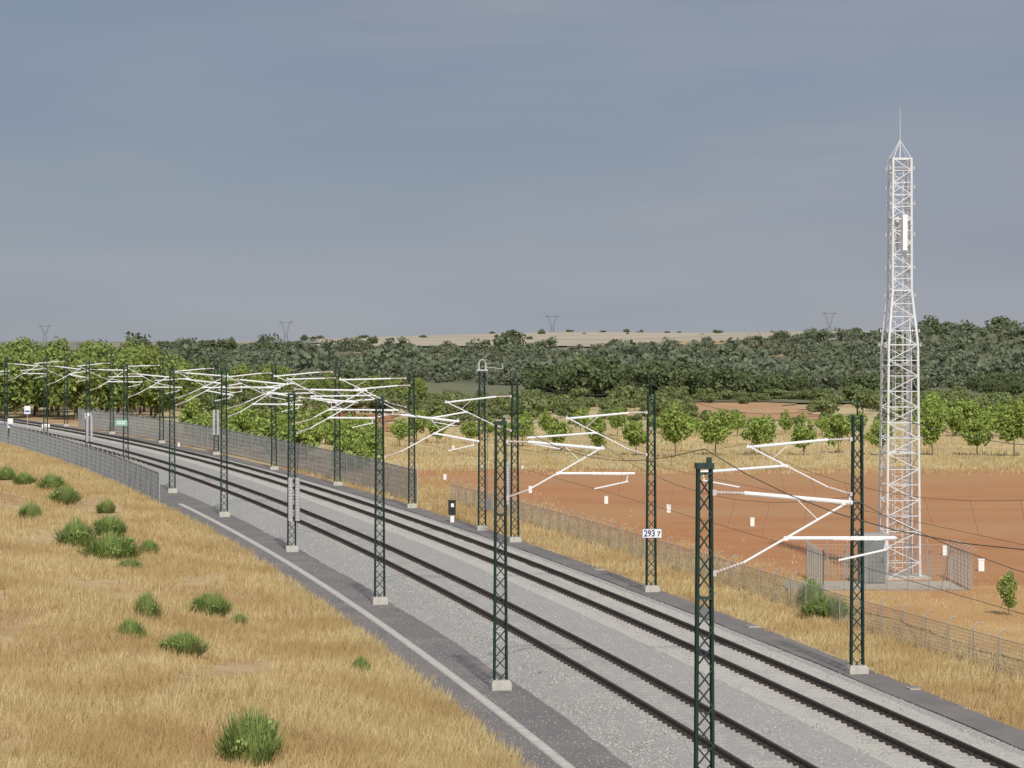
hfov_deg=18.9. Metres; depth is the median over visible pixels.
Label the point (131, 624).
broom bush
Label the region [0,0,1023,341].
sky
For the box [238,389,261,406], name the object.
scrub bush
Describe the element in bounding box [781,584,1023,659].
sandy patch
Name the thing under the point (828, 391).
scrub bush
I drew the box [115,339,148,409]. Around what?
tall tree
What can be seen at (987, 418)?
green bush
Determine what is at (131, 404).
tall tree
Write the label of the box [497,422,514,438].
orchard tree
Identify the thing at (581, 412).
orchard tree
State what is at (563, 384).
oak tree
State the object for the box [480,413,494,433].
orchard tree
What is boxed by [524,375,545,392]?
oak tree
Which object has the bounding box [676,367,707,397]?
oak tree
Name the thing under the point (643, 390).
scrub bush
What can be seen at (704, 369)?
oak tree
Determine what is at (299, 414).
green tree
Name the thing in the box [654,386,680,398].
scrub bush
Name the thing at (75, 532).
broom bush
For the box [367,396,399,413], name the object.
scrub bush
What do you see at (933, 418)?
orchard tree
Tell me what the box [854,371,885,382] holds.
oak tree
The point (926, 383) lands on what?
oak tree
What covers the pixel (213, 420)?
tension weight
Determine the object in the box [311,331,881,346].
distant field
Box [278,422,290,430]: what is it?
green tree
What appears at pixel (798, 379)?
oak tree
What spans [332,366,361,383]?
oak tree
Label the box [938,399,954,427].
green bush
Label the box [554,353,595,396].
oak tree
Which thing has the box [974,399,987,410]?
scrub bush
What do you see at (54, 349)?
tall tree
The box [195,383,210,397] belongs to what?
broad tree
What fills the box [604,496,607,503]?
marker block
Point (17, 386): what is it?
tall tree
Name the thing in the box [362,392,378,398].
scrub bush
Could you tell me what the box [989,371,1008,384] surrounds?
oak tree
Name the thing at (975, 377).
oak tree
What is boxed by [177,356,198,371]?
broad tree
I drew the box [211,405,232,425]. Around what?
green tree
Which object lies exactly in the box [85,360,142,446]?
catenary mast
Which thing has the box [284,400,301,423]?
green tree
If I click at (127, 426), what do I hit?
catenary mast
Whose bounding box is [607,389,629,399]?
scrub bush
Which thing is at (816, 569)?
compound fence
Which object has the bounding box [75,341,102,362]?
tall tree
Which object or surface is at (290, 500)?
tension weight
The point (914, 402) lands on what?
scrub bush
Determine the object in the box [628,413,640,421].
scrub bush
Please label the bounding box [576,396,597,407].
scrub bush
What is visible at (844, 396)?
scrub bush
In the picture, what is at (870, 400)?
scrub bush
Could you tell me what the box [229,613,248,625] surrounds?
broom bush
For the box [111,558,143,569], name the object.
broom bush
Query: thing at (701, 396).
scrub bush
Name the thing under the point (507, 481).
tension weight
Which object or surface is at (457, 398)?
scrub bush
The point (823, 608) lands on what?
broom bush
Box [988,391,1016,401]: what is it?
scrub bush
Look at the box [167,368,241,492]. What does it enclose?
catenary mast
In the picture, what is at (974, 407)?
green bush
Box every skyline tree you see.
[197,339,214,348]
[214,337,238,351]
[252,340,273,349]
[365,336,379,343]
[491,335,513,345]
[500,329,526,347]
[771,330,790,339]
[918,315,941,335]
[940,321,957,334]
[984,316,1021,332]
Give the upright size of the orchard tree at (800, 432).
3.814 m
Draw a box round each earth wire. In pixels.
[4,355,1023,549]
[68,352,1023,444]
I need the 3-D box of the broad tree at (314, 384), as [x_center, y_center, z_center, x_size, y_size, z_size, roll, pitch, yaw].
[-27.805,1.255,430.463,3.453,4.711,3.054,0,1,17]
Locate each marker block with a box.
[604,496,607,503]
[667,504,670,512]
[750,517,753,525]
[942,545,946,554]
[978,559,984,570]
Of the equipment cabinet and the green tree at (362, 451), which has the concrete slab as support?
the equipment cabinet
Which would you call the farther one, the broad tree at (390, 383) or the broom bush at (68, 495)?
the broad tree at (390, 383)
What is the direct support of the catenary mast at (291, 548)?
on the service path at (278, 546)
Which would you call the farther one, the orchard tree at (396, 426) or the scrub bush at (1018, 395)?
the scrub bush at (1018, 395)
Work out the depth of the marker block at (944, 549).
143.69 m
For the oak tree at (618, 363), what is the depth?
499.65 m
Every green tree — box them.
[178,393,204,434]
[190,412,206,423]
[191,414,210,440]
[206,410,223,439]
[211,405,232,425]
[220,412,234,430]
[224,424,238,442]
[227,404,257,444]
[245,406,264,425]
[248,416,282,450]
[262,408,278,422]
[274,427,296,458]
[277,412,290,425]
[278,401,292,418]
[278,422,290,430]
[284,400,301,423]
[291,415,326,459]
[296,408,311,425]
[303,404,333,423]
[319,420,330,443]
[324,422,336,441]
[326,416,352,449]
[333,436,358,471]
[337,413,355,425]
[341,424,372,458]
[349,419,380,432]
[351,439,363,446]
[352,430,381,462]
[352,441,371,470]
[357,413,371,422]
[358,419,379,446]
[361,425,381,450]
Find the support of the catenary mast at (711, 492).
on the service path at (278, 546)
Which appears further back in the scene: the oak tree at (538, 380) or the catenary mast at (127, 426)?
the oak tree at (538, 380)
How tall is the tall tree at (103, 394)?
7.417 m
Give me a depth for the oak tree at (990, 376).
540.17 m
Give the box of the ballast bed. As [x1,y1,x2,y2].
[0,420,1023,767]
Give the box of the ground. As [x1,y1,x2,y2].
[0,339,1023,767]
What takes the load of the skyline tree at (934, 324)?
on the wood floor
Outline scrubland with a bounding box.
[0,333,989,351]
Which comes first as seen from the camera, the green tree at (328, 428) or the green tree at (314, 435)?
the green tree at (314, 435)
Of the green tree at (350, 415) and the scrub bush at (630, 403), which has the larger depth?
the scrub bush at (630, 403)
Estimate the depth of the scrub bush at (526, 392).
441.35 m
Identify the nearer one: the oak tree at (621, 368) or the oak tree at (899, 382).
the oak tree at (621, 368)
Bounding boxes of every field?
[10,408,1023,468]
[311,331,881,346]
[368,468,1023,586]
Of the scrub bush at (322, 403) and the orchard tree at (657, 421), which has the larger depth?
the scrub bush at (322, 403)
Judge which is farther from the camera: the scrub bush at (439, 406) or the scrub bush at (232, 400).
the scrub bush at (232, 400)
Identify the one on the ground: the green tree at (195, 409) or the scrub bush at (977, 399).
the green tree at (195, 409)
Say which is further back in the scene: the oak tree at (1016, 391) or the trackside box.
the oak tree at (1016, 391)
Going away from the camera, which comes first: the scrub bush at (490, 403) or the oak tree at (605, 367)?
the scrub bush at (490, 403)
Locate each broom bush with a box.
[0,463,17,479]
[12,471,37,484]
[17,500,41,519]
[34,472,68,489]
[45,483,83,504]
[51,516,99,547]
[74,530,145,560]
[88,512,129,536]
[94,498,117,512]
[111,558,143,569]
[115,617,148,638]
[132,588,164,619]
[138,538,159,553]
[152,628,212,656]
[179,589,234,616]
[209,704,286,766]
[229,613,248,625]
[350,654,372,671]
[793,590,849,618]
[794,578,824,606]
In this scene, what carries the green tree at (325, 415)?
on the ground
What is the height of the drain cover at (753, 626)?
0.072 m
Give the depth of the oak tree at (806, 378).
534.97 m
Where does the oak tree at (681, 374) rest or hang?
on the wood floor
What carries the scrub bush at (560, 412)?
on the straw field at (870, 414)
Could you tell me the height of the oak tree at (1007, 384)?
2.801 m
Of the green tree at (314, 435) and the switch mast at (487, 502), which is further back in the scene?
the green tree at (314, 435)
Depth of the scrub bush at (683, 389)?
477.97 m
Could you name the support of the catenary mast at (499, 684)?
on the service path at (278, 546)
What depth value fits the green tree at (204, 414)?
299.02 m
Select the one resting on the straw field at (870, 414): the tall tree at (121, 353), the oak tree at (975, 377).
the tall tree at (121, 353)
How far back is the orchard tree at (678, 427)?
250.79 m
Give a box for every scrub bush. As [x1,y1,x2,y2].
[180,391,208,408]
[200,389,225,397]
[202,396,220,411]
[211,391,231,405]
[225,395,254,410]
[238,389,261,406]
[249,389,278,408]
[255,398,283,412]
[273,391,315,410]
[283,385,302,392]
[313,392,351,411]
[332,398,372,414]
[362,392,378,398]
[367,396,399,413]
[373,389,399,402]
[376,388,390,394]
[381,395,399,413]
[397,392,425,409]
[398,386,405,397]
[407,404,431,416]
[418,398,433,407]
[423,393,442,399]
[425,397,457,416]
[429,398,453,414]
[441,390,461,393]
[442,392,468,396]
[442,393,464,399]
[444,416,463,424]
[447,395,477,410]
[454,397,477,415]
[459,414,473,420]
[473,413,483,420]
[474,389,488,397]
[477,396,493,407]
[480,406,497,417]
[488,397,504,404]
[492,405,506,418]
[496,393,520,411]
[506,398,528,417]
[507,390,526,397]
[509,396,540,406]
[513,396,549,417]
[521,388,546,395]
[526,391,552,404]
[527,396,554,410]
[543,393,570,412]
[552,398,570,411]
[554,408,567,416]
[564,400,583,412]
[567,387,590,401]
[573,401,586,409]
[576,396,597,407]
[579,399,591,410]
[597,396,628,411]
[599,406,617,418]
[603,396,614,400]
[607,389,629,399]
[612,385,641,407]
[613,396,634,409]
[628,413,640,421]
[630,395,645,402]
[632,399,640,409]
[638,387,648,399]
[639,398,667,415]
[639,402,656,419]
[645,392,674,401]
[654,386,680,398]
[659,399,687,411]
[660,399,689,412]
[673,385,689,398]
[681,402,698,412]
[687,410,699,417]
[689,387,714,399]
[698,393,706,400]
[699,410,712,420]
[705,393,716,402]
[715,389,734,399]
[733,389,750,399]
[736,395,749,403]
[750,392,763,400]
[760,394,772,400]
[763,389,782,398]
[772,388,788,398]
[786,390,795,398]
[792,393,806,399]
[792,416,802,423]
[798,389,812,399]
[805,398,837,414]
[808,387,824,398]
[810,395,844,411]
[811,386,835,399]
[819,411,831,417]
[822,393,835,396]
[836,386,853,398]
[838,394,852,400]
[847,391,879,412]
[848,383,869,396]
[863,389,878,396]
[873,388,886,394]
[874,393,898,409]
[877,408,894,418]
[896,390,921,400]
[896,405,915,414]
[897,399,921,408]
[898,394,923,402]
[899,396,920,402]
[930,390,952,397]
[937,396,954,404]
[947,393,968,400]
[949,384,966,393]
[951,391,964,394]
[968,397,992,405]
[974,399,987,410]
[980,392,991,397]
[985,400,1008,409]
[987,396,999,406]
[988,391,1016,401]
[991,393,1013,404]
[1013,391,1023,399]
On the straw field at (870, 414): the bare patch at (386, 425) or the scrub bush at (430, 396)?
the bare patch at (386, 425)
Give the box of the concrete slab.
[781,581,965,590]
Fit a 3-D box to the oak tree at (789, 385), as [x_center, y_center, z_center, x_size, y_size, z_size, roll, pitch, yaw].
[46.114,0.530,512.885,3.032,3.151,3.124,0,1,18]
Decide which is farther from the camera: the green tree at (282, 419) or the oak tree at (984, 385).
the oak tree at (984, 385)
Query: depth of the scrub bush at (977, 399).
387.90 m
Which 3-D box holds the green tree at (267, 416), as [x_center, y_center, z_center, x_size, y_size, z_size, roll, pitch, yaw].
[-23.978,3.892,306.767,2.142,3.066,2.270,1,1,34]
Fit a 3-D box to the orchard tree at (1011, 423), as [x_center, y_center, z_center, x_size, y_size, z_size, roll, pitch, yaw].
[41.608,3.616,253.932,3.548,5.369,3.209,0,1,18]
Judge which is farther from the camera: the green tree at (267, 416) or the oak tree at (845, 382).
the oak tree at (845, 382)
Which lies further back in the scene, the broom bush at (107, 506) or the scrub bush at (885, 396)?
the scrub bush at (885, 396)
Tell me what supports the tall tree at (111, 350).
on the straw field at (870, 414)
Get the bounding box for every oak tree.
[189,355,213,368]
[193,361,234,373]
[201,359,231,378]
[249,361,269,378]
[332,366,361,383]
[520,371,536,386]
[521,367,537,377]
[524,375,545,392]
[531,363,558,393]
[538,362,564,393]
[543,370,559,385]
[545,376,565,394]
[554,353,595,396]
[554,360,569,370]
[554,373,580,394]
[558,362,608,397]
[571,361,607,389]
[579,354,615,394]
[594,361,635,396]
[599,356,638,387]
[599,365,632,396]
[602,369,631,395]
[623,355,671,387]
[640,378,657,394]
[643,363,677,393]
[665,358,692,374]
[665,365,691,387]
[666,376,689,392]
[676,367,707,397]
[685,379,713,395]
[690,368,719,390]
[701,366,750,393]
[721,371,762,396]
[724,375,755,393]
[747,387,765,397]
[755,375,774,393]
[763,375,783,392]
[774,373,785,379]
[781,375,797,389]
[783,378,797,392]
[786,373,806,390]
[790,371,813,391]
[834,374,854,388]
[850,373,876,389]
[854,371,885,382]
[867,373,886,389]
[874,383,901,395]
[890,377,908,386]
[893,382,905,394]
[894,379,908,392]
[908,379,925,391]
[916,379,929,392]
[965,372,989,390]
[976,378,994,392]
[979,372,998,379]
[987,379,1007,392]
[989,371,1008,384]
[998,375,1021,391]
[1004,381,1017,390]
[1008,380,1023,394]
[1009,370,1021,376]
[1009,385,1023,396]
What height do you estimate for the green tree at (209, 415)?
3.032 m
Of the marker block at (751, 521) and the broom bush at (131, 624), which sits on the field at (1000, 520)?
the marker block at (751, 521)
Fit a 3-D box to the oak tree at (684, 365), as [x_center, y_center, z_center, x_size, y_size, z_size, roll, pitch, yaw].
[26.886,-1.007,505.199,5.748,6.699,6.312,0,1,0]
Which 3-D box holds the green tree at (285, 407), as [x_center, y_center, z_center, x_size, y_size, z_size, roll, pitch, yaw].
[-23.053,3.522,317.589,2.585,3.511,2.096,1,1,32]
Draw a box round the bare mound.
[695,401,833,419]
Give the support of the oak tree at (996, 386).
on the wood floor
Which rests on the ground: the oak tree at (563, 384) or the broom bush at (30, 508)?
the broom bush at (30, 508)
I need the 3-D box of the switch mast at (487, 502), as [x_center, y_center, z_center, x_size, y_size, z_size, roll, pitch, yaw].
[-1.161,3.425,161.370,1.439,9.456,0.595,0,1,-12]
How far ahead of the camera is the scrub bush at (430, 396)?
449.69 m
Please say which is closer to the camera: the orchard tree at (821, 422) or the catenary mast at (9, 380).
the orchard tree at (821, 422)
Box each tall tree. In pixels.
[0,336,44,403]
[0,351,33,417]
[2,341,36,414]
[3,337,39,411]
[18,364,46,416]
[28,350,49,415]
[30,336,79,416]
[34,353,84,417]
[42,352,104,419]
[75,338,110,410]
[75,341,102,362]
[82,339,119,409]
[82,360,132,411]
[101,349,136,412]
[107,353,140,414]
[113,345,126,411]
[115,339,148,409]
[115,342,147,412]
[117,355,141,415]
[124,351,181,417]
[130,345,167,417]
[149,394,172,417]
[153,359,197,416]
[165,352,185,408]
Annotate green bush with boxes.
[905,403,922,423]
[915,390,947,433]
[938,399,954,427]
[946,403,964,435]
[949,398,974,424]
[963,399,981,424]
[974,408,994,433]
[984,400,1005,428]
[992,411,1003,429]
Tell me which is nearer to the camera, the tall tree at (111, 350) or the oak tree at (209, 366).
the tall tree at (111, 350)
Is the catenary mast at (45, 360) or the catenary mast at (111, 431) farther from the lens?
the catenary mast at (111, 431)
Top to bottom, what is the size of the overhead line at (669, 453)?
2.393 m
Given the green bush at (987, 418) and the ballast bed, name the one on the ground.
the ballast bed
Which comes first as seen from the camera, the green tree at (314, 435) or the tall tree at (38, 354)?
the green tree at (314, 435)
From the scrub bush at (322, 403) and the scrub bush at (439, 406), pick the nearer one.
the scrub bush at (439, 406)
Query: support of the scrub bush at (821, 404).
on the straw field at (870, 414)
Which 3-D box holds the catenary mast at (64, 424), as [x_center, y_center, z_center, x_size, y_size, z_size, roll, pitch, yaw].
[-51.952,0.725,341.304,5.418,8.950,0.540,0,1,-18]
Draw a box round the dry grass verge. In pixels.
[285,427,1023,731]
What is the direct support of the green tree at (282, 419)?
on the straw field at (870, 414)
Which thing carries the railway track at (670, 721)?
on the ballast bed
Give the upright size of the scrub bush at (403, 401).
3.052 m
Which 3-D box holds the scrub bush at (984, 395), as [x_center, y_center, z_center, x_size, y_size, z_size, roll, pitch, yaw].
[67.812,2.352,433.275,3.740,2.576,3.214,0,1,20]
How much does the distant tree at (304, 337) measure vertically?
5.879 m
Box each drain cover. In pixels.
[745,625,760,627]
[904,686,923,690]
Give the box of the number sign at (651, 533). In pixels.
[642,529,661,537]
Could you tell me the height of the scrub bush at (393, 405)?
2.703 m
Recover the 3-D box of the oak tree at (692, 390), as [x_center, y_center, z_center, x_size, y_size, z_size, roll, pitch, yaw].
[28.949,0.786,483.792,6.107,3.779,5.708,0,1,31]
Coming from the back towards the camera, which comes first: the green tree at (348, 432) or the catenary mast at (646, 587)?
the green tree at (348, 432)
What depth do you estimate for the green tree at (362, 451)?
225.24 m
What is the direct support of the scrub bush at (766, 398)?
on the wood floor
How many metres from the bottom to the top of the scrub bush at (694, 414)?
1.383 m
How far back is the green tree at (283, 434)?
250.48 m
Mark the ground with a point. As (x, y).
(92, 583)
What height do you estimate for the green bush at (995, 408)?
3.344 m
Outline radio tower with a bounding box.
[878,140,930,579]
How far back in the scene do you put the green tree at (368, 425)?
257.72 m
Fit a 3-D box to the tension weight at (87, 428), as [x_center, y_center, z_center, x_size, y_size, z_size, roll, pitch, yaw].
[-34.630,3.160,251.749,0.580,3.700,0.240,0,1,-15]
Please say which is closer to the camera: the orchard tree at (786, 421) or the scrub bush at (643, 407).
the orchard tree at (786, 421)
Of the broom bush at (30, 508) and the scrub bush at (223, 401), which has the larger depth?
the scrub bush at (223, 401)
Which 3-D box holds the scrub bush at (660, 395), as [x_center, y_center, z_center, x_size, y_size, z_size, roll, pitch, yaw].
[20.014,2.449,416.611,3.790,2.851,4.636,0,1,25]
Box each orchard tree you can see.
[389,418,410,446]
[407,409,429,441]
[425,411,447,442]
[459,420,481,437]
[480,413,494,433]
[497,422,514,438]
[507,411,534,446]
[538,409,551,430]
[544,417,573,450]
[570,408,589,432]
[583,412,606,454]
[607,406,628,435]
[620,420,651,454]
[646,416,662,429]
[659,400,695,454]
[690,417,702,432]
[695,408,735,454]
[729,409,746,435]
[740,414,777,450]
[778,409,792,431]
[790,413,817,454]
[813,415,828,435]
[823,412,850,451]
[855,410,867,431]
[863,417,893,446]
[920,398,949,454]
[958,418,994,454]
[993,395,1023,456]
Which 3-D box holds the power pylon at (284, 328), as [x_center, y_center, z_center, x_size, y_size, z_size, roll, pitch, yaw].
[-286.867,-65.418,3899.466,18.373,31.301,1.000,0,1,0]
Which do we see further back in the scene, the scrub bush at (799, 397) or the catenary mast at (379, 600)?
the scrub bush at (799, 397)
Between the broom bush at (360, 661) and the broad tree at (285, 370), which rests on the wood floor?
the broad tree at (285, 370)
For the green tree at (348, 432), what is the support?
on the ground
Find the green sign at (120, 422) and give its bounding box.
[115,420,126,425]
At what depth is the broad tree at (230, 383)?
430.29 m
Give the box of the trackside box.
[448,500,455,521]
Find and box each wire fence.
[0,420,159,503]
[78,407,420,502]
[451,480,1023,676]
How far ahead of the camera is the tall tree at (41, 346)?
411.80 m
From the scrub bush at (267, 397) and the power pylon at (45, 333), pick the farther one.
the power pylon at (45, 333)
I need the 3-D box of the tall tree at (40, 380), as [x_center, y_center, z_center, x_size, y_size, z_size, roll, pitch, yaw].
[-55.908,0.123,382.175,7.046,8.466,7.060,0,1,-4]
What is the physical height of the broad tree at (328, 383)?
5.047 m
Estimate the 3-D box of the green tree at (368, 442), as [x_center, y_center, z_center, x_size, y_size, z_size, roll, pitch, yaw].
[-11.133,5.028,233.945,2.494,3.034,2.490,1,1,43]
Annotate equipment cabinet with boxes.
[855,532,888,583]
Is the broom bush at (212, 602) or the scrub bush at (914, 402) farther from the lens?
the scrub bush at (914, 402)
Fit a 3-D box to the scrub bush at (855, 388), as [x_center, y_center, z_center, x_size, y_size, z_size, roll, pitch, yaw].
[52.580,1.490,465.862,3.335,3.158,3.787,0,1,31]
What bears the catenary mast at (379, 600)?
on the service path at (278, 546)
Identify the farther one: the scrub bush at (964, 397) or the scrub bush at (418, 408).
the scrub bush at (964, 397)
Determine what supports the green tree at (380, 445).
on the straw field at (870, 414)
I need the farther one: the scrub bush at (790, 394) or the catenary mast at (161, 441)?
the scrub bush at (790, 394)
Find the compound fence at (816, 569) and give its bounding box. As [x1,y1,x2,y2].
[803,538,977,590]
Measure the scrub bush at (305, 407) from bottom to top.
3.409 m
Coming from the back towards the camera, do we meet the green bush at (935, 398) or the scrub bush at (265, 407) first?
the scrub bush at (265, 407)
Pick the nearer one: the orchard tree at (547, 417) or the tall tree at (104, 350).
the orchard tree at (547, 417)
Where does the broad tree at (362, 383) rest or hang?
on the straw field at (870, 414)
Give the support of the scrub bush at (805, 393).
on the wood floor
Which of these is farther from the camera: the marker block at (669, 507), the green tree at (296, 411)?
the green tree at (296, 411)
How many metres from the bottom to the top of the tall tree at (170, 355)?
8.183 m
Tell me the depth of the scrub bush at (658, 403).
386.48 m
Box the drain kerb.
[178,504,574,767]
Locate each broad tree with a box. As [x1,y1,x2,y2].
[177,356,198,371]
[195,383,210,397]
[197,371,208,380]
[202,370,219,384]
[210,374,242,395]
[211,373,240,394]
[228,361,256,397]
[246,377,261,394]
[256,383,276,406]
[257,364,285,392]
[278,366,297,387]
[291,380,305,391]
[302,377,324,401]
[320,370,343,388]
[333,377,346,388]
[346,376,368,398]
[365,374,382,397]
[381,377,399,392]
[395,376,406,388]
[400,388,416,397]
[406,376,428,396]
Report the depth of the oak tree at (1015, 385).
483.13 m
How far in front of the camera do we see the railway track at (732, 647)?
105.17 m
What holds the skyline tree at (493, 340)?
on the scrubland
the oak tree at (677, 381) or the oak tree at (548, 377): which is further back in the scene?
the oak tree at (548, 377)
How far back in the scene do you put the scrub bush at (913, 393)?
414.80 m
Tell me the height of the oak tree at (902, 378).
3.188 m
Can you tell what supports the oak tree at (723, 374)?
on the wood floor
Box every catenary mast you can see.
[4,356,46,424]
[20,355,68,426]
[43,358,88,433]
[70,356,114,433]
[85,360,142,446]
[108,352,164,442]
[123,364,181,459]
[155,360,219,454]
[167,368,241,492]
[218,356,277,470]
[218,367,303,516]
[258,359,341,485]
[285,388,398,551]
[310,364,417,507]
[371,396,478,604]
[428,371,521,541]
[489,417,634,690]
[527,382,659,591]
[694,457,895,767]
[695,399,868,673]
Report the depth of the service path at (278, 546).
102.48 m
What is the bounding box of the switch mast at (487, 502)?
[475,359,502,530]
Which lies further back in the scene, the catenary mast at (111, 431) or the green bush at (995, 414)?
the catenary mast at (111, 431)
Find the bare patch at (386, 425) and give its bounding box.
[336,414,399,430]
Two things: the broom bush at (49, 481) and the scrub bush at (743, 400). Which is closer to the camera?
the broom bush at (49, 481)
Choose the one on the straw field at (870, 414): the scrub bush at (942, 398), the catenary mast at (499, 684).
the scrub bush at (942, 398)
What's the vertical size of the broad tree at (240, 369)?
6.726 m
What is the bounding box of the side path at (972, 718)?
[0,416,1023,749]
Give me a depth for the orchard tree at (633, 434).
256.24 m
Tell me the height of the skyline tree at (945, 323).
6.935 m
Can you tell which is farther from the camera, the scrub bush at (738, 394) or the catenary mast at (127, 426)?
the scrub bush at (738, 394)
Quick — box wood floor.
[72,334,1022,402]
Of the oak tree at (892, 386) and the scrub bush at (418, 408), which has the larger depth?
the oak tree at (892, 386)
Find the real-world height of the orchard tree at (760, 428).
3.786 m
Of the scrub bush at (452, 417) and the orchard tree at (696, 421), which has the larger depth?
the scrub bush at (452, 417)
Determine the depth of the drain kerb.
100.98 m
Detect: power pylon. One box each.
[40,325,49,339]
[279,320,292,340]
[545,314,558,331]
[822,312,836,330]
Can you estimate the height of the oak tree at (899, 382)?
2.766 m
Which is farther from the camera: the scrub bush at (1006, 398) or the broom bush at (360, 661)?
the scrub bush at (1006, 398)
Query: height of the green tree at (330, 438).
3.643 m
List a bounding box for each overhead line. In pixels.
[0,365,1023,614]
[36,363,1023,544]
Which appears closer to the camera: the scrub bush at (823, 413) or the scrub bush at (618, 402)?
the scrub bush at (823, 413)
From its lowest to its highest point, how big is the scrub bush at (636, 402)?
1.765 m
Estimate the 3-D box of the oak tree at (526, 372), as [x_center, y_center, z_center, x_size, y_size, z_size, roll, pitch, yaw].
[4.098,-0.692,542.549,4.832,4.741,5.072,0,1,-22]
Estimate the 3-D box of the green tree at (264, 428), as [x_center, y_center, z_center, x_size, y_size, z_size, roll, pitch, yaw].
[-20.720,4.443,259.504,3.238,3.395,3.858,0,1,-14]
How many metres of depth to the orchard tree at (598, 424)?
256.59 m
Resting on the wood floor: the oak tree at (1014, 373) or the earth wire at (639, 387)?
the oak tree at (1014, 373)
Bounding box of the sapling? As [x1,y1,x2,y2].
[995,570,1017,615]
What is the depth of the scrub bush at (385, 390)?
431.16 m
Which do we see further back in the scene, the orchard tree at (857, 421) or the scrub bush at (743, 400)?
the scrub bush at (743, 400)
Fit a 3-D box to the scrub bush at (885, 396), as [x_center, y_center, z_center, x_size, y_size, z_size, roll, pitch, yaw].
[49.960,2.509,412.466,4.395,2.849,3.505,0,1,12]
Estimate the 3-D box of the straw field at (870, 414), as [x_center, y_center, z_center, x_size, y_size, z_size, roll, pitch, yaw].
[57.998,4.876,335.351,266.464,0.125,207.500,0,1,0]
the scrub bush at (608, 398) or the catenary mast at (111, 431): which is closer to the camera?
the catenary mast at (111, 431)
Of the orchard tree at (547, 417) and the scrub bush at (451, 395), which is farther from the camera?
the scrub bush at (451, 395)
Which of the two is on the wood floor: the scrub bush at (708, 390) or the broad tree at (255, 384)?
the scrub bush at (708, 390)
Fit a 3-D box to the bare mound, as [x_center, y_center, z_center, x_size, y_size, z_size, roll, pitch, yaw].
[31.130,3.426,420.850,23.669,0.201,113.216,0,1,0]
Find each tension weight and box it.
[86,400,92,444]
[212,410,218,434]
[288,451,299,526]
[507,462,508,504]
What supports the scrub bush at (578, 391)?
on the ground
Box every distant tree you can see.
[300,335,308,340]
[310,336,317,340]
[712,329,723,332]
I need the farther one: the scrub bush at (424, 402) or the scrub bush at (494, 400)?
the scrub bush at (494, 400)
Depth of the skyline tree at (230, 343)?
1298.40 m
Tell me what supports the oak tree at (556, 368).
on the wood floor
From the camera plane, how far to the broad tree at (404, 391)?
433.61 m
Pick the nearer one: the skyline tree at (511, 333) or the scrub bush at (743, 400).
the scrub bush at (743, 400)
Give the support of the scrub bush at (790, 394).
on the wood floor
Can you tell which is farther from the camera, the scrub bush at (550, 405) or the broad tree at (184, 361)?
the broad tree at (184, 361)
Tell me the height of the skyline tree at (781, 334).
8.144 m
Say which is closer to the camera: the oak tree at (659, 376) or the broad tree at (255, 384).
the broad tree at (255, 384)
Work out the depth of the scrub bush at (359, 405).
388.80 m
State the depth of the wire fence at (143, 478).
231.52 m
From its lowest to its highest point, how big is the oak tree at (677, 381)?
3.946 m
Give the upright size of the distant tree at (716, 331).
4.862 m
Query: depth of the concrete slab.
126.52 m
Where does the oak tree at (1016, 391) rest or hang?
on the wood floor
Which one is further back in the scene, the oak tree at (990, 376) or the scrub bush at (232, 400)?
the oak tree at (990, 376)
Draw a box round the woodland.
[117,319,1023,389]
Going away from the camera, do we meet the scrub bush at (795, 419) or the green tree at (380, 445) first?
the green tree at (380, 445)
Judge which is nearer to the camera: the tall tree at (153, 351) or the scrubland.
the tall tree at (153, 351)
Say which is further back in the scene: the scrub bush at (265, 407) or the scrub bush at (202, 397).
the scrub bush at (202, 397)
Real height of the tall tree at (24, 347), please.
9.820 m
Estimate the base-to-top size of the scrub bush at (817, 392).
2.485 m
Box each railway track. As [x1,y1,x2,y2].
[0,417,1023,767]
[20,427,824,767]
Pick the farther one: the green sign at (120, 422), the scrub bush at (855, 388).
the scrub bush at (855, 388)
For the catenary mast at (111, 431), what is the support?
on the side path at (972, 718)
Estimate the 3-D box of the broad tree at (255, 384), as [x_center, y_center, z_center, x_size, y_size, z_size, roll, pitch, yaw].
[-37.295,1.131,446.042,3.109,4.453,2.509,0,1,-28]
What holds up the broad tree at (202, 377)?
on the ground
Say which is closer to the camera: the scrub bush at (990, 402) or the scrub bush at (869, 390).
the scrub bush at (990, 402)
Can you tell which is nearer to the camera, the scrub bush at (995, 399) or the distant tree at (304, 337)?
the scrub bush at (995, 399)
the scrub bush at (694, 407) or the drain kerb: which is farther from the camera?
the scrub bush at (694, 407)
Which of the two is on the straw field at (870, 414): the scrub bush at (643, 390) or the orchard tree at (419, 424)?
the orchard tree at (419, 424)
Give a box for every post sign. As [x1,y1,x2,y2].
[8,418,12,427]
[24,406,29,428]
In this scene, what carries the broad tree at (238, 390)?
on the straw field at (870, 414)
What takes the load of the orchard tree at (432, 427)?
on the straw field at (870, 414)
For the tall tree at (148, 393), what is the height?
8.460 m
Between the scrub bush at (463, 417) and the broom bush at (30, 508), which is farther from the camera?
the scrub bush at (463, 417)
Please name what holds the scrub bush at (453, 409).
on the straw field at (870, 414)
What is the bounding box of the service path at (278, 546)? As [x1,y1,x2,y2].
[32,453,631,767]
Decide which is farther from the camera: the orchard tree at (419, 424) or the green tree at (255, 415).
the green tree at (255, 415)
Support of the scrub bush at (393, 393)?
on the straw field at (870, 414)
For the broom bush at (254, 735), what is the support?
on the ground

